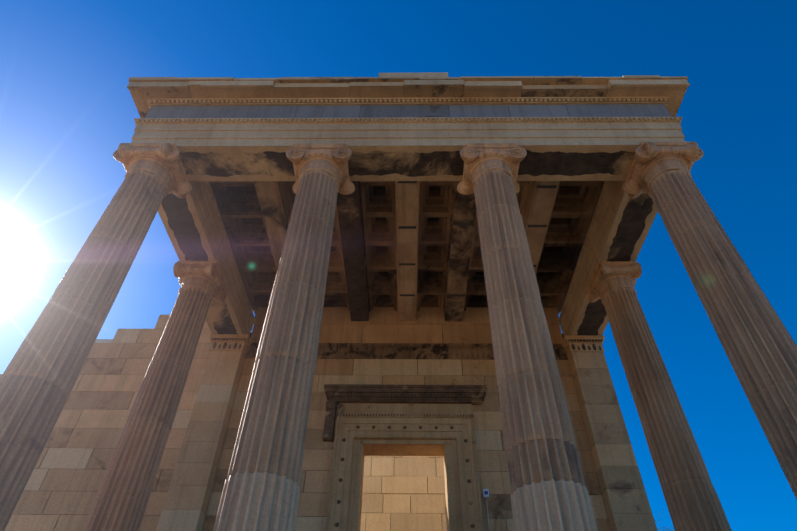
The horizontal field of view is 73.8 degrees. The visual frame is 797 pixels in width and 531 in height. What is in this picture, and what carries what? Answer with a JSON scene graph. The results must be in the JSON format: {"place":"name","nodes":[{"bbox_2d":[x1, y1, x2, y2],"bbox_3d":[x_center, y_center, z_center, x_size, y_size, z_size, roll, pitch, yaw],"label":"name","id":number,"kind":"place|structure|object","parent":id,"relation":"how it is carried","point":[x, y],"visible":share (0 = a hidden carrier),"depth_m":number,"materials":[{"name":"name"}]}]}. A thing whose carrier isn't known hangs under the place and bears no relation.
{"place":"outdoors","nodes":[
{"label":"outdoors","id":0,"kind":"place"},
{"bbox_2d":[95,339,112,342],"bbox_3d":[-2.885,5.130,12.253,11.892,8.298,0.048,0,-44,1],"label":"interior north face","id":1,"kind":"object","parent":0,"point":[103,341],"depth_m":15.15},
{"bbox_2d":[0,0,796,530],"label":"sky","id":2,"kind":"structure","parent":0,"point":[67,105],"materials":[{"name":"blue"}]},
{"bbox_3d":[0.065,5.507,5.935,11.954,0.900,7.100,0,-44,1],"label":"stepped base","id":3,"kind":"object","parent":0,"visible":0},
{"bbox_2d":[0,143,191,530],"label":"column","id":4,"kind":"structure","parent":3,"relation":"on","point":[40,375],"depth_m":7.17,"materials":[{"name":"stone"}]},
{"bbox_2d":[131,117,684,335],"bbox_3d":[0.170,-0.344,12.060,10.360,0.755,6.326,0,-44,1],"label":"architrave","id":5,"kind":"object","parent":4,"relation":"on","point":[430,148],"depth_m":9.99,"materials":[{"name":"stone"}]},
{"bbox_2d":[254,181,559,321],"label":"ceiling beams","id":6,"kind":"structure","parent":5,"relation":"on","point":[276,212],"depth_m":12.26,"materials":[{"name":"stone"}]},
{"bbox_2d":[211,181,603,314],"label":"coffers","id":7,"kind":"object","parent":6,"relation":"on","point":[575,202],"depth_m":13.08,"materials":[{"name":"stone"}]},
{"bbox_2d":[398,181,556,295],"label":"beam straps","id":8,"kind":"object","parent":6,"relation":"on","point":[471,224],"depth_m":12.03,"materials":[{"name":"brown metal"}]},
{"bbox_2d":[145,104,671,311],"bbox_3d":[0.178,-0.809,12.568,10.158,0.620,6.225,0,-44,1],"label":"frieze","id":9,"kind":"object","parent":5,"relation":"on","point":[379,111],"depth_m":10.38,"materials":[{"name":"grey stone"}]},
{"bbox_2d":[127,72,689,117],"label":"cornice","id":10,"kind":"structure","parent":9,"relation":"on","point":[421,88],"depth_m":10.46,"materials":[{"name":"stone"}]},
{"bbox_2d":[82,261,226,530],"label":"side column","id":11,"kind":"structure","parent":3,"relation":"on","point":[121,499],"depth_m":9.58,"materials":[{"name":"stone"}]},
{"bbox_2d":[213,144,354,530],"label":"column","id":12,"kind":"structure","parent":3,"relation":"on","point":[261,490],"depth_m":6.55,"materials":[{"name":"stone"}]},
{"bbox_2d":[0,307,657,530],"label":"back wall","id":13,"kind":"structure","parent":3,"relation":"on","point":[61,488],"depth_m":12.46,"materials":[{"name":"stone"}]},
{"bbox_2d":[323,384,486,530],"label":"door frame","id":14,"kind":"structure","parent":13,"relation":"attached to","point":[401,420],"depth_m":12.35,"materials":[{"name":"stone"}]},
{"bbox_2d":[249,332,563,524],"bbox_3d":[-3.565,4.943,11.921,17.350,8.100,0.540,0,-44,1],"label":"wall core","id":15,"kind":"object","parent":13,"relation":"attached to","point":[417,362],"depth_m":13.81,"materials":[{"name":"black"}]},
{"bbox_2d":[212,338,602,360],"bbox_3d":[0.197,2.359,14.028,10.080,0.434,1.143,0,-44,1],"label":"wall frieze band","id":16,"kind":"object","parent":13,"relation":"attached to","point":[471,351],"depth_m":13.91,"materials":[{"name":"brown stone"}]},
{"bbox_2d":[483,489,489,530],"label":"wall sensor box","id":17,"kind":"object","parent":13,"relation":"attached to","point":[486,493],"depth_m":11.32,"materials":[{"name":"white"}]},
{"bbox_2d":[457,143,597,530],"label":"column","id":18,"kind":"structure","parent":3,"relation":"on","point":[549,491],"depth_m":6.50,"materials":[{"name":"stone"}]},
{"bbox_2d":[586,261,731,530],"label":"side column","id":19,"kind":"structure","parent":3,"relation":"on","point":[692,500],"depth_m":9.49,"materials":[{"name":"stone"}]},
{"bbox_2d":[622,141,796,498],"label":"column","id":20,"kind":"structure","parent":3,"relation":"on","point":[759,345],"depth_m":7.34,"materials":[{"name":"stone"}]},
{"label":"interior floor","id":21,"kind":"structure","parent":0,"visible":0},
{"bbox_2d":[360,456,446,530],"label":"interior wall","id":22,"kind":"structure","parent":21,"relation":"on","point":[398,481],"depth_m":15.94,"materials":[{"name":"beige stone"}]},
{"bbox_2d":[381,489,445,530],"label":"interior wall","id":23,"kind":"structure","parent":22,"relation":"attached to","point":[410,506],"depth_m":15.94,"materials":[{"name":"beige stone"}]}
]}

